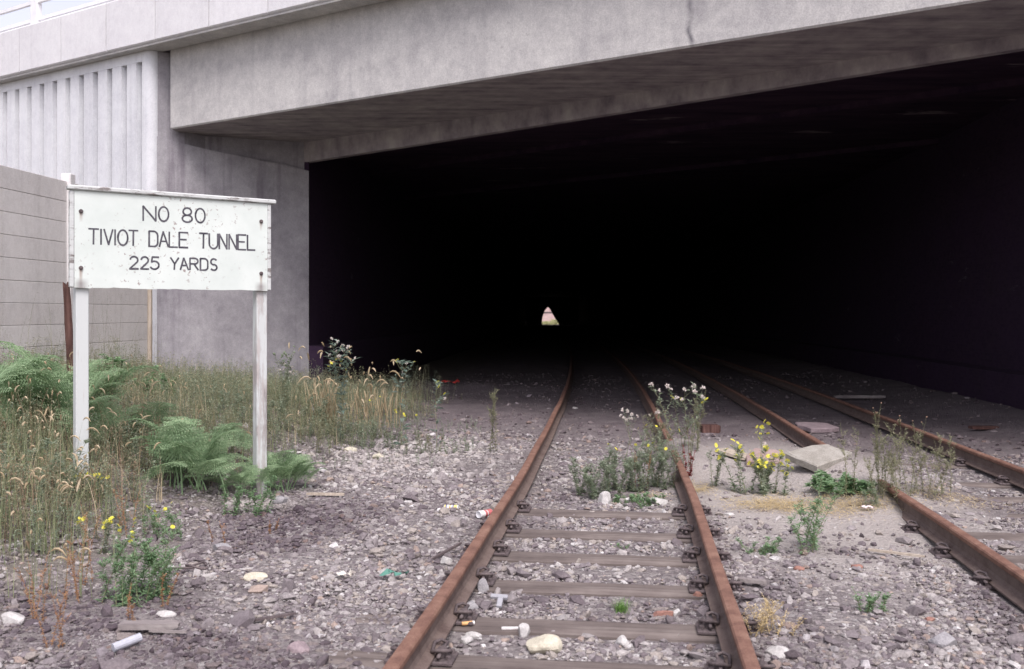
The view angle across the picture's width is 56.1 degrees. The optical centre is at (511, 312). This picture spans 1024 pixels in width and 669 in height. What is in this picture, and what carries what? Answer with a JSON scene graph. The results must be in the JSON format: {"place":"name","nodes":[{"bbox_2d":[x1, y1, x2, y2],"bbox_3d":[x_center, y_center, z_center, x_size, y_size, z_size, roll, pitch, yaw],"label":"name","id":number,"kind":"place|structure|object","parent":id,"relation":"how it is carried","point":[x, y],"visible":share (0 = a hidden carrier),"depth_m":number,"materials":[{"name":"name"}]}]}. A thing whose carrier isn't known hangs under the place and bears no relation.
{"place":"outdoors","nodes":[
{"label":"outdoors","id":0,"kind":"place"},
{"bbox_2d":[0,0,94,27],"label":"sky","id":1,"kind":"structure","parent":0,"point":[51,6],"materials":[{"name":"white"}]},
{"bbox_2d":[5,491,91,605],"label":"tall grass","id":2,"kind":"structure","parent":0,"point":[58,548],"depth_m":5.51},
{"bbox_2d":[0,335,462,561],"bbox_3d":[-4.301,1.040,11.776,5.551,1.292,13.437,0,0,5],"label":"meadow grass","id":3,"kind":"structure","parent":0,"point":[89,482],"depth_m":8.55,"materials":[{"name":"plant"}]},
{"bbox_2d":[327,346,421,428],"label":"dry grass","id":4,"kind":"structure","parent":0,"point":[370,398],"depth_m":13.39,"materials":[{"name":"plant"}]},
{"bbox_2d":[0,324,1023,668],"bbox_3d":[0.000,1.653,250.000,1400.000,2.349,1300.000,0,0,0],"label":"ground","id":5,"kind":"structure","parent":0,"point":[532,352],"depth_m":9.05,"materials":[{"name":"gravel"}]},
{"bbox_2d":[14,546,51,619],"bbox_3d":[-2.543,1.465,5.147,0.228,0.409,0.165,0,0,0],"label":"dock","id":6,"kind":"object","parent":5,"relation":"on","point":[40,593],"visible":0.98,"depth_m":5.16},
{"bbox_2d":[0,426,83,564],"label":"tall grass","id":7,"kind":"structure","parent":5,"relation":"on","point":[26,483],"depth_m":6.15,"materials":[{"name":"plant"}]},
{"bbox_2d":[0,437,92,491],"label":"weed","id":8,"kind":"object","parent":5,"relation":"on","point":[47,442],"visible":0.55,"depth_m":7.28,"materials":[{"name":"green plant"}]},
{"bbox_2d":[25,582,70,646],"bbox_3d":[-2.279,1.497,4.705,0.212,0.334,0.096,0,0,-35],"label":"dock","id":9,"kind":"object","parent":5,"relation":"on","point":[60,628],"visible":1,"depth_m":4.73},
{"bbox_2d":[17,445,113,564],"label":"tall grass","id":10,"kind":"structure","parent":5,"relation":"on","point":[65,486],"depth_m":6.22,"materials":[{"name":"plant"}]},
{"bbox_2d":[0,354,132,436],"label":"bracken fern","id":11,"kind":"object","parent":5,"relation":"on","point":[54,384],"visible":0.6,"depth_m":9.03,"materials":[{"name":"plant"}]},
{"bbox_2d":[63,282,72,371],"bbox_3d":[-6.074,0.346,13.203,0.212,1.549,0.104,0,0,0],"label":"timber stake","id":12,"kind":"object","parent":5,"relation":"on","point":[68,323],"visible":0.62,"depth_m":13.17,"materials":[{"name":"wood"}]},
{"bbox_2d":[8,361,132,475],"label":"tall grass","id":13,"kind":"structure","parent":5,"relation":"on","point":[103,425],"depth_m":7.67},
{"bbox_2d":[1,445,142,513],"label":"tall grass","id":14,"kind":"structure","parent":5,"relation":"on","point":[70,459],"depth_m":7.07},
{"bbox_2d":[64,534,80,602],"bbox_3d":[-2.521,1.478,5.505,0.089,0.392,0.211,0,0,-27],"label":"dock","id":15,"kind":"object","parent":5,"relation":"on","point":[73,575],"visible":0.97,"depth_m":5.52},
{"bbox_2d":[0,165,151,370],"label":"concrete fence","id":16,"kind":"object","parent":5,"relation":"on","point":[34,234],"visible":0.38,"depth_m":13.76,"materials":[{"name":"concrete"}]},
{"bbox_2d":[0,341,159,427],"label":"bracken fern","id":17,"kind":"object","parent":5,"relation":"on","point":[6,376],"visible":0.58,"depth_m":9.25,"materials":[{"name":"plant"}]},
{"bbox_2d":[77,502,100,584],"bbox_3d":[-2.556,1.403,5.808,0.144,0.541,0.301,0,0,-27],"label":"dock","id":18,"kind":"object","parent":5,"relation":"on","point":[91,570],"visible":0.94,"depth_m":5.85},
{"bbox_2d":[73,471,109,498],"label":"ragwort","id":19,"kind":"object","parent":5,"relation":"on","point":[98,485],"visible":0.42,"depth_m":7.48,"materials":[{"name":"green plant"}]},
{"bbox_2d":[0,295,189,375],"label":"fence weeds","id":20,"kind":"object","parent":5,"relation":"on","point":[51,348],"visible":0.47,"depth_m":14.30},
{"bbox_2d":[75,516,139,557],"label":"ragwort","id":21,"kind":"object","parent":5,"relation":"on","point":[105,529],"visible":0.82,"depth_m":6.42,"materials":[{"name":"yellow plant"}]},
{"bbox_2d":[97,353,133,388],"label":"nettle","id":22,"kind":"object","parent":5,"relation":"on","point":[118,361],"visible":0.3,"depth_m":12.63,"materials":[{"name":"green plant"}]},
{"bbox_2d":[55,398,176,449],"bbox_3d":[-3.687,1.015,9.060,1.030,0.505,1.043,0,0,0],"label":"bracken fern","id":23,"kind":"object","parent":5,"relation":"on","point":[119,418],"visible":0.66,"depth_m":8.88,"materials":[{"name":"plant"}]},
{"bbox_2d":[111,633,141,651],"bbox_3d":[-1.877,1.607,4.680,0.041,0.060,0.142,0,0,44],"label":"pipe stub","id":24,"kind":"object","parent":5,"relation":"on","point":[126,642],"visible":1,"depth_m":4.66,"materials":[{"name":"plastic"}]},
{"bbox_2d":[113,484,140,537],"bbox_3d":[-2.752,1.412,6.829,0.217,0.388,0.129,0,0,0],"label":"dock","id":25,"kind":"object","parent":5,"relation":"on","point":[124,505],"visible":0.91,"depth_m":6.83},
{"bbox_2d":[0,366,285,551],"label":"reddish grass","id":26,"kind":"structure","parent":5,"relation":"on","point":[121,480],"depth_m":7.49,"materials":[{"name":"plant"}]},
{"bbox_2d":[118,620,179,629],"bbox_3d":[-1.859,1.601,4.920,0.300,0.030,0.063,0,0,-3],"label":"broken board","id":27,"kind":"object","parent":5,"relation":"on","point":[150,624],"visible":1,"depth_m":4.89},
{"bbox_2d":[134,364,176,397],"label":"nettle","id":28,"kind":"object","parent":5,"relation":"on","point":[156,379],"visible":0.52,"depth_m":12.26,"materials":[{"name":"green plant"}]},
{"bbox_2d":[139,502,182,541],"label":"ragwort","id":29,"kind":"object","parent":5,"relation":"on","point":[154,519],"visible":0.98,"depth_m":6.91,"materials":[{"name":"green plant"}]},
{"bbox_2d":[66,184,275,492],"bbox_3d":[-2.895,0.396,8.277,1.765,2.848,0.154,0,0,-37],"label":"tunnel sign","id":30,"kind":"object","parent":5,"relation":"on","point":[132,238],"visible":0.98,"depth_m":8.18,"materials":[{"name":"white paint"}]},
{"bbox_2d":[127,416,250,494],"bbox_3d":[-2.783,1.193,8.152,0.978,0.651,1.128,0,0,0],"label":"bracken fern","id":31,"kind":"object","parent":5,"relation":"on","point":[179,447],"visible":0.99,"depth_m":8.06,"materials":[{"name":"plant"}]},
{"bbox_2d":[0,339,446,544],"bbox_3d":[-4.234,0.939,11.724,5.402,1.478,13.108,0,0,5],"label":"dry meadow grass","id":32,"kind":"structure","parent":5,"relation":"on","point":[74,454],"depth_m":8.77,"materials":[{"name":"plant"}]},
{"bbox_2d":[200,389,247,421],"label":"weed","id":33,"kind":"object","parent":5,"relation":"on","point":[238,400],"visible":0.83,"depth_m":11.50,"materials":[{"name":"green plant"}]},
{"bbox_2d":[196,422,252,459],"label":"bracken fern","id":34,"kind":"object","parent":5,"relation":"on","point":[246,441],"visible":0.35,"depth_m":9.31,"materials":[{"name":"plant"}]},
{"bbox_2d":[201,461,274,496],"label":"bracken fern","id":35,"kind":"object","parent":5,"relation":"on","point":[241,477],"visible":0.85,"depth_m":8.48,"materials":[{"name":"plant"}]},
{"bbox_2d":[219,475,282,515],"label":"mugwort","id":36,"kind":"object","parent":5,"relation":"on","point":[250,495],"visible":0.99,"depth_m":7.88,"materials":[{"name":"green plant"}]},
{"bbox_2d":[243,572,267,581],"bbox_3d":[-1.596,1.649,5.989,0.159,0.064,0.091,0,0,0],"label":"stone","id":37,"kind":"object","parent":5,"relation":"on","point":[250,576],"visible":0.92,"depth_m":5.96,"materials":[{"name":"beige stone"}]},
{"bbox_2d":[231,450,326,493],"bbox_3d":[-2.111,1.453,8.963,0.806,0.402,0.844,0,0,29],"label":"bracken fern","id":38,"kind":"object","parent":5,"relation":"on","point":[289,468],"visible":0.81,"depth_m":8.85,"materials":[{"name":"plant"}]},
{"bbox_2d":[273,346,294,410],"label":"thistle","id":39,"kind":"object","parent":5,"relation":"on","point":[287,369],"visible":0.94,"depth_m":12.70,"materials":[{"name":"green plant"}]},
{"bbox_2d":[286,641,309,653],"bbox_3d":[-1.046,1.655,4.731,0.121,0.072,0.086,0,0,18],"label":"stone","id":40,"kind":"object","parent":5,"relation":"on","point":[300,647],"visible":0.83,"depth_m":4.71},
{"bbox_2d":[295,402,338,452],"bbox_3d":[-2.231,1.316,11.107,0.593,0.610,0.316,0,0,39],"label":"willowherb","id":41,"kind":"object","parent":5,"relation":"on","point":[318,435],"visible":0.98,"depth_m":11.15,"materials":[{"name":"green plant"}]},
{"bbox_2d":[288,342,350,426],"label":"dry grass","id":42,"kind":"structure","parent":5,"relation":"on","point":[328,410],"depth_m":12.60,"materials":[{"name":"plant"}]},
{"bbox_2d":[302,392,343,426],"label":"weed","id":43,"kind":"object","parent":5,"relation":"on","point":[323,407],"visible":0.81,"depth_m":12.38,"materials":[{"name":"green plant"}]},
{"bbox_2d":[324,337,359,435],"bbox_3d":[-2.151,0.950,12.063,0.439,1.304,0.460,0,0,-26],"label":"sow thistle","id":44,"kind":"object","parent":5,"relation":"on","point":[335,353],"visible":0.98,"depth_m":12.02,"materials":[{"name":"green plant"}]},
{"bbox_2d":[339,412,378,446],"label":"weed","id":45,"kind":"object","parent":5,"relation":"on","point":[372,431],"visible":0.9,"depth_m":11.87,"materials":[{"name":"green plant"}]},
{"bbox_2d":[358,396,385,438],"bbox_3d":[-1.811,1.375,12.570,0.255,0.578,0.571,0,0,19],"label":"willowherb","id":46,"kind":"object","parent":5,"relation":"on","point":[372,413],"visible":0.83,"depth_m":12.51,"materials":[{"name":"green plant"}]},
{"bbox_2d":[274,404,480,466],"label":"seedlings","id":47,"kind":"object","parent":5,"relation":"on","point":[276,448],"visible":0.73,"depth_m":11.48,"materials":[{"name":"green plant"}]},
{"bbox_2d":[358,420,418,448],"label":"weed","id":48,"kind":"object","parent":5,"relation":"on","point":[387,439],"visible":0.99,"depth_m":11.69,"materials":[{"name":"green plant"}]},
{"bbox_2d":[384,409,418,440],"bbox_3d":[-1.420,1.464,12.455,0.454,0.404,0.642,0,0,0],"label":"groundsel","id":49,"kind":"object","parent":5,"relation":"on","point":[398,427],"visible":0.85,"depth_m":12.41,"materials":[{"name":"green plant"}]},
{"bbox_2d":[391,359,414,445],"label":"sow thistle","id":50,"kind":"object","parent":5,"relation":"on","point":[401,362],"visible":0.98,"depth_m":11.81,"materials":[{"name":"green plant"}]},
{"bbox_2d":[429,379,447,445],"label":"sow thistle","id":51,"kind":"object","parent":5,"relation":"on","point":[438,385],"visible":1,"depth_m":11.91,"materials":[{"name":"green plant"}]},
{"bbox_2d":[477,578,488,593],"bbox_3d":[-0.176,1.671,5.834,0.074,0.113,0.045,0,0,0],"label":"stone","id":52,"kind":"object","parent":5,"relation":"on","point":[482,585],"visible":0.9,"depth_m":5.82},
{"bbox_2d":[487,389,499,451],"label":"mugwort","id":53,"kind":"object","parent":5,"relation":"on","point":[492,411],"visible":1,"depth_m":11.30,"materials":[{"name":"green plant"}]},
{"bbox_2d":[0,0,1023,384],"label":"road bridge","id":54,"kind":"structure","parent":5,"relation":"on","point":[252,98],"depth_m":15.99,"materials":[{"name":"concrete"}]},
{"bbox_2d":[0,0,113,32],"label":"parapet railing","id":55,"kind":"object","parent":54,"relation":"on","point":[35,6],"visible":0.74,"depth_m":19.17,"materials":[{"name":"metal"}]},
{"bbox_2d":[0,370,1023,668],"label":"ballast","id":56,"kind":"structure","parent":5,"relation":"on","point":[394,604],"depth_m":6.04,"materials":[{"name":"gravel"}]},
{"bbox_2d":[1,611,24,624],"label":"stone","id":57,"kind":"object","parent":56,"relation":"on","point":[10,617],"visible":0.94,"depth_m":5.10,"materials":[{"name":"white stone"}]},
{"bbox_2d":[94,525,180,606],"bbox_3d":[-2.158,1.457,5.549,0.497,0.412,0.460,0,0,-20],"label":"groundsel","id":58,"kind":"object","parent":56,"relation":"on","point":[151,556],"visible":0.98,"depth_m":5.50,"materials":[{"name":"green plant"}]},
{"bbox_2d":[169,561,207,569],"bbox_3d":[-2.062,1.612,6.112,0.256,0.039,0.108,0,0,-8],"label":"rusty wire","id":59,"kind":"object","parent":56,"relation":"on","point":[190,566],"visible":0.96,"depth_m":6.08,"materials":[{"name":"metal"}]},
{"bbox_2d":[254,612,296,621],"bbox_3d":[-1.304,1.640,5.160,0.300,0.012,0.021,0,0,-31],"label":"steel scrap","id":60,"kind":"object","parent":56,"relation":"on","point":[275,616],"visible":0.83,"depth_m":5.17,"materials":[{"name":"metal"}]},
{"bbox_2d":[490,593,507,607],"bbox_3d":[-0.079,1.658,5.522,0.100,0.018,0.109,3,20,6],"label":"metal scrap","id":61,"kind":"object","parent":56,"relation":"on","point":[500,598],"visible":1,"depth_m":5.54,"materials":[{"name":"metal"}]},
{"bbox_2d":[318,638,775,668],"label":"sleeper","id":62,"kind":"object","parent":56,"relation":"in","point":[448,658],"visible":0.77,"depth_m":4.56,"materials":[{"name":"wood"}]},
{"bbox_2d":[355,602,758,643],"bbox_3d":[0.387,1.698,5.123,2.500,0.205,0.261,0,0,7],"label":"sleeper","id":63,"kind":"object","parent":56,"relation":"in","point":[701,630],"visible":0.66,"depth_m":5.08,"materials":[{"name":"wood"}]},
{"bbox_2d":[441,566,743,599],"bbox_3d":[0.480,1.698,5.860,2.500,0.205,0.264,0,0,7],"label":"sleeper","id":64,"kind":"object","parent":56,"relation":"in","point":[548,588],"visible":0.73,"depth_m":5.80,"materials":[{"name":"wood"}]},
{"bbox_2d":[553,324,760,668],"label":"rail","id":65,"kind":"object","parent":64,"relation":"on","point":[735,642],"visible":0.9,"depth_m":5.85,"materials":[{"name":"metal"}]},
{"bbox_2d":[461,539,732,567],"bbox_3d":[0.568,1.697,6.570,2.500,0.205,0.262,0,0,8],"label":"sleeper","id":66,"kind":"object","parent":56,"relation":"in","point":[507,554],"visible":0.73,"depth_m":6.51,"materials":[{"name":"wood"}]},
{"bbox_2d":[477,518,721,543],"bbox_3d":[0.652,1.698,7.263,2.500,0.205,0.261,0,0,8],"label":"sleeper","id":67,"kind":"object","parent":56,"relation":"in","point":[518,531],"visible":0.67,"depth_m":7.21,"materials":[{"name":"wood"}]},
{"bbox_2d":[382,325,573,668],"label":"rail","id":68,"kind":"object","parent":67,"relation":"on","point":[438,618],"visible":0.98,"depth_m":5.84,"materials":[{"name":"metal"}]},
{"bbox_2d":[568,447,632,499],"bbox_3d":[0.814,1.491,8.884,0.600,0.447,0.570,0,0,0],"label":"fleabane","id":69,"kind":"object","parent":56,"relation":"in","point":[589,481],"visible":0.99,"depth_m":8.79,"materials":[{"name":"green plant"}]},
{"bbox_2d":[496,500,712,520],"bbox_3d":[0.741,1.697,8.020,2.500,0.205,0.264,0,0,8],"label":"sleeper","id":70,"kind":"object","parent":56,"relation":"in","point":[678,514],"visible":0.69,"depth_m":7.95,"materials":[{"name":"wood"}]},
{"bbox_2d":[598,491,611,504],"bbox_3d":[0.831,1.656,8.479,0.125,0.157,0.090,0,0,-21],"label":"stone","id":71,"kind":"object","parent":56,"relation":"on","point":[604,498],"visible":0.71,"depth_m":8.46,"materials":[{"name":"white stone"}]},
{"bbox_2d":[647,381,708,464],"bbox_3d":[1.703,1.127,9.795,0.570,0.897,0.744,0,0,0],"label":"sow thistle","id":72,"kind":"object","parent":56,"relation":"in","point":[682,399],"visible":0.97,"depth_m":9.70,"materials":[{"name":"green plant"}]},
{"bbox_2d":[742,593,805,636],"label":"withered weed","id":73,"kind":"object","parent":56,"relation":"on","point":[764,618],"visible":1,"depth_m":4.90,"materials":[{"name":"plant"}]},
{"bbox_2d":[765,645,788,658],"bbox_3d":[1.285,1.635,4.620,0.076,0.058,0.128,0,0,-45],"label":"stone","id":74,"kind":"object","parent":56,"relation":"on","point":[778,651],"visible":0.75,"depth_m":4.61,"materials":[{"name":"white stone"}]},
{"bbox_2d":[518,623,529,637],"bbox_3d":[0.069,1.682,5.035,0.066,0.101,0.064,0,0,-23],"label":"stone","id":75,"kind":"object","parent":5,"relation":"on","point":[524,630],"visible":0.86,"depth_m":5.01,"materials":[{"name":"white stone"}]},
{"bbox_2d":[526,634,562,653],"bbox_3d":[0.162,1.675,4.804,0.183,0.111,0.132,0,0,4],"label":"boulder","id":76,"kind":"object","parent":5,"relation":"on","point":[543,643],"visible":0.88,"depth_m":4.77,"materials":[{"name":"beige stone"}]},
{"bbox_2d":[607,598,641,613],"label":"grass tuft","id":77,"kind":"object","parent":5,"relation":"on","point":[621,607],"visible":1,"depth_m":5.44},
{"bbox_2d":[599,442,666,491],"bbox_3d":[1.142,1.480,9.215,0.628,0.452,0.546,0,0,0],"label":"fleabane","id":78,"kind":"object","parent":5,"relation":"on","point":[630,482],"visible":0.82,"depth_m":9.10,"materials":[{"name":"green plant"}]},
{"bbox_2d":[612,491,666,507],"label":"chickweed","id":79,"kind":"object","parent":5,"relation":"on","point":[632,497],"visible":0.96,"depth_m":8.53,"materials":[{"name":"green plant"}]},
{"bbox_2d":[619,408,659,458],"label":"sow thistle","id":80,"kind":"object","parent":5,"relation":"on","point":[625,418],"visible":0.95,"depth_m":10.55,"materials":[{"name":"green plant"}]},
{"bbox_2d":[635,424,680,488],"bbox_3d":[1.400,1.405,9.292,0.523,0.586,0.450,0,0,39],"label":"fleabane","id":81,"kind":"object","parent":5,"relation":"on","point":[656,478],"visible":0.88,"depth_m":9.27,"materials":[{"name":"green plant"}]},
{"bbox_2d":[304,51,1023,409],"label":"railway tunnel","id":82,"kind":"structure","parent":5,"relation":"on","point":[870,225],"depth_m":23.66,"materials":[{"name":"concrete"}]},
{"bbox_2d":[641,408,696,453],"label":"mugwort","id":83,"kind":"object","parent":5,"relation":"on","point":[658,428],"visible":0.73,"depth_m":10.47,"materials":[{"name":"green plant"}]},
{"bbox_2d":[689,389,705,451],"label":"mugwort","id":84,"kind":"object","parent":5,"relation":"on","point":[699,427],"visible":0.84,"depth_m":10.20,"materials":[{"name":"green plant"}]},
{"bbox_2d":[705,449,723,486],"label":"mugwort","id":85,"kind":"object","parent":5,"relation":"on","point":[717,473],"visible":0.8,"depth_m":9.08,"materials":[{"name":"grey plant"}]},
{"bbox_2d":[737,577,766,583],"bbox_3d":[1.445,1.613,5.780,0.170,0.020,0.047,0,0,23],"label":"broken board","id":86,"kind":"object","parent":5,"relation":"on","point":[752,580],"visible":0.98,"depth_m":5.77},
{"bbox_2d":[714,439,793,496],"bbox_3d":[2.199,1.415,8.788,0.673,0.494,0.528,0,0,0],"label":"ragwort","id":87,"kind":"object","parent":5,"relation":"on","point":[762,472],"visible":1,"depth_m":8.77,"materials":[{"name":"green plant"}]},
{"bbox_2d":[734,536,783,554],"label":"chickweed","id":88,"kind":"object","parent":5,"relation":"on","point":[767,546],"visible":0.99,"depth_m":6.57,"materials":[{"name":"green plant"}]},
{"bbox_2d":[561,324,1023,610],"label":"rail","id":89,"kind":"object","parent":5,"relation":"on","point":[973,554],"visible":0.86,"depth_m":7.06,"materials":[{"name":"metal"}]},
{"bbox_2d":[568,324,1023,488],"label":"rail","id":90,"kind":"object","parent":5,"relation":"on","point":[990,465],"visible":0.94,"depth_m":13.51,"materials":[{"name":"metal"}]},
{"bbox_2d":[612,479,1010,522],"bbox_3d":[2.700,1.588,8.267,3.730,0.244,1.608,0,0,16],"label":"straw","id":91,"kind":"object","parent":5,"relation":"on","point":[785,504],"visible":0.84,"depth_m":8.16,"materials":[{"name":"plant"}]},
{"bbox_2d":[795,422,838,432],"bbox_3d":[4.242,1.601,13.378,0.516,0.077,0.468,1,4,-11],"label":"concrete slab","id":92,"kind":"object","parent":5,"relation":"on","point":[814,427],"depth_m":13.26,"materials":[{"name":"concrete"}]},
{"bbox_2d":[786,478,850,554],"bbox_3d":[2.071,1.405,6.634,0.319,0.487,0.567,0,0,45],"label":"orache","id":93,"kind":"object","parent":5,"relation":"on","point":[812,537],"visible":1,"depth_m":6.57,"materials":[{"name":"green plant"}]},
{"bbox_2d":[785,444,851,472],"bbox_3d":[2.997,1.403,9.322,0.526,0.092,0.440,-10,14,-25],"label":"concrete slab","id":94,"kind":"object","parent":5,"relation":"on","point":[814,458],"depth_m":9.25,"materials":[{"name":"concrete"}]},
{"bbox_2d":[802,469,866,493],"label":"bramble","id":95,"kind":"object","parent":5,"relation":"on","point":[830,482],"visible":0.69,"depth_m":8.49,"materials":[{"name":"green plant"}]},
{"bbox_2d":[816,476,876,495],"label":"bramble","id":96,"kind":"object","parent":5,"relation":"on","point":[847,488],"visible":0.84,"depth_m":8.30,"materials":[{"name":"green plant"}]},
{"bbox_2d":[834,395,885,397],"bbox_3d":[6.534,1.577,18.040,0.950,0.050,0.105,0,0,-1],"label":"broken board","id":97,"kind":"object","parent":5,"relation":"on","point":[859,396],"visible":0.99,"depth_m":17.99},
{"bbox_2d":[861,480,879,506],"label":"mugwort","id":98,"kind":"object","parent":5,"relation":"on","point":[872,494],"visible":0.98,"depth_m":7.92,"materials":[{"name":"green plant"}]},
{"bbox_2d":[851,587,893,612],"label":"chickweed","id":99,"kind":"object","parent":5,"relation":"on","point":[870,603],"visible":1,"depth_m":5.33,"materials":[{"name":"green plant"}]},
{"bbox_2d":[837,423,927,502],"bbox_3d":[3.173,1.247,8.176,0.574,0.646,0.723,0,0,45],"label":"mugwort","id":100,"kind":"object","parent":5,"relation":"on","point":[877,460],"visible":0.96,"depth_m":8.17,"materials":[{"name":"green plant"}]},
{"bbox_2d":[868,548,924,556],"bbox_3d":[2.592,1.622,6.480,0.360,0.015,0.024,0,0,31],"label":"stick","id":101,"kind":"object","parent":5,"relation":"on","point":[895,552],"visible":1,"depth_m":6.47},
{"bbox_2d":[882,431,957,498],"bbox_3d":[3.547,1.283,8.213,0.474,0.557,0.926,0,0,43],"label":"mugwort","id":102,"kind":"object","parent":5,"relation":"on","point":[936,466],"visible":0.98,"depth_m":8.15,"materials":[{"name":"green plant"}]},
{"bbox_2d":[900,457,972,468],"bbox_3d":[4.256,1.697,10.577,2.500,0.205,0.261,0,0,7],"label":"sleeper","id":103,"kind":"object","parent":5,"relation":"on","point":[959,464],"visible":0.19,"depth_m":10.45,"materials":[{"name":"wood"}]},
{"bbox_2d":[928,631,956,647],"bbox_3d":[2.159,1.643,4.807,0.147,0.094,0.112,0,0,0],"label":"stone","id":104,"kind":"object","parent":5,"relation":"on","point":[944,639],"visible":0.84,"depth_m":4.77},
{"bbox_2d":[900,520,1023,540],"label":"sleeper","id":105,"kind":"object","parent":5,"relation":"on","point":[908,527],"visible":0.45,"depth_m":7.22,"materials":[{"name":"wood"}]},
{"bbox_2d":[929,542,1023,563],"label":"sleeper","id":106,"kind":"object","parent":5,"relation":"on","point":[941,551],"visible":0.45,"depth_m":6.54,"materials":[{"name":"wood"}]},
{"bbox_2d":[969,570,1001,594],"bbox_3d":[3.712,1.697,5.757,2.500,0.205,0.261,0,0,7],"label":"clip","id":107,"kind":"object","parent":5,"relation":"on","point":[977,578],"visible":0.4,"depth_m":5.82,"materials":[{"name":"metal"}]},
{"bbox_2d":[959,475,1019,488],"bbox_3d":[4.135,1.697,9.409,2.500,0.205,0.262,0,0,5],"label":"sleeper","id":108,"kind":"object","parent":5,"relation":"on","point":[1001,482],"visible":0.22,"depth_m":9.29,"materials":[{"name":"wood"}]},
{"bbox_2d":[987,497,1023,503],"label":"sleeper","id":109,"kind":"object","parent":5,"relation":"on","point":[1015,499],"visible":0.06,"depth_m":8.58,"materials":[{"name":"wood"}]},
{"bbox_2d":[700,424,720,432],"bbox_3d":[2.749,1.606,13.300,0.260,0.110,0.169,0,0,-3],"label":"brick","id":110,"kind":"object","parent":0,"point":[710,428],"depth_m":13.22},
{"bbox_2d":[746,448,781,466],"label":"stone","id":111,"kind":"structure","parent":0,"point":[758,450],"depth_m":9.99,"materials":[{"name":"stone"}]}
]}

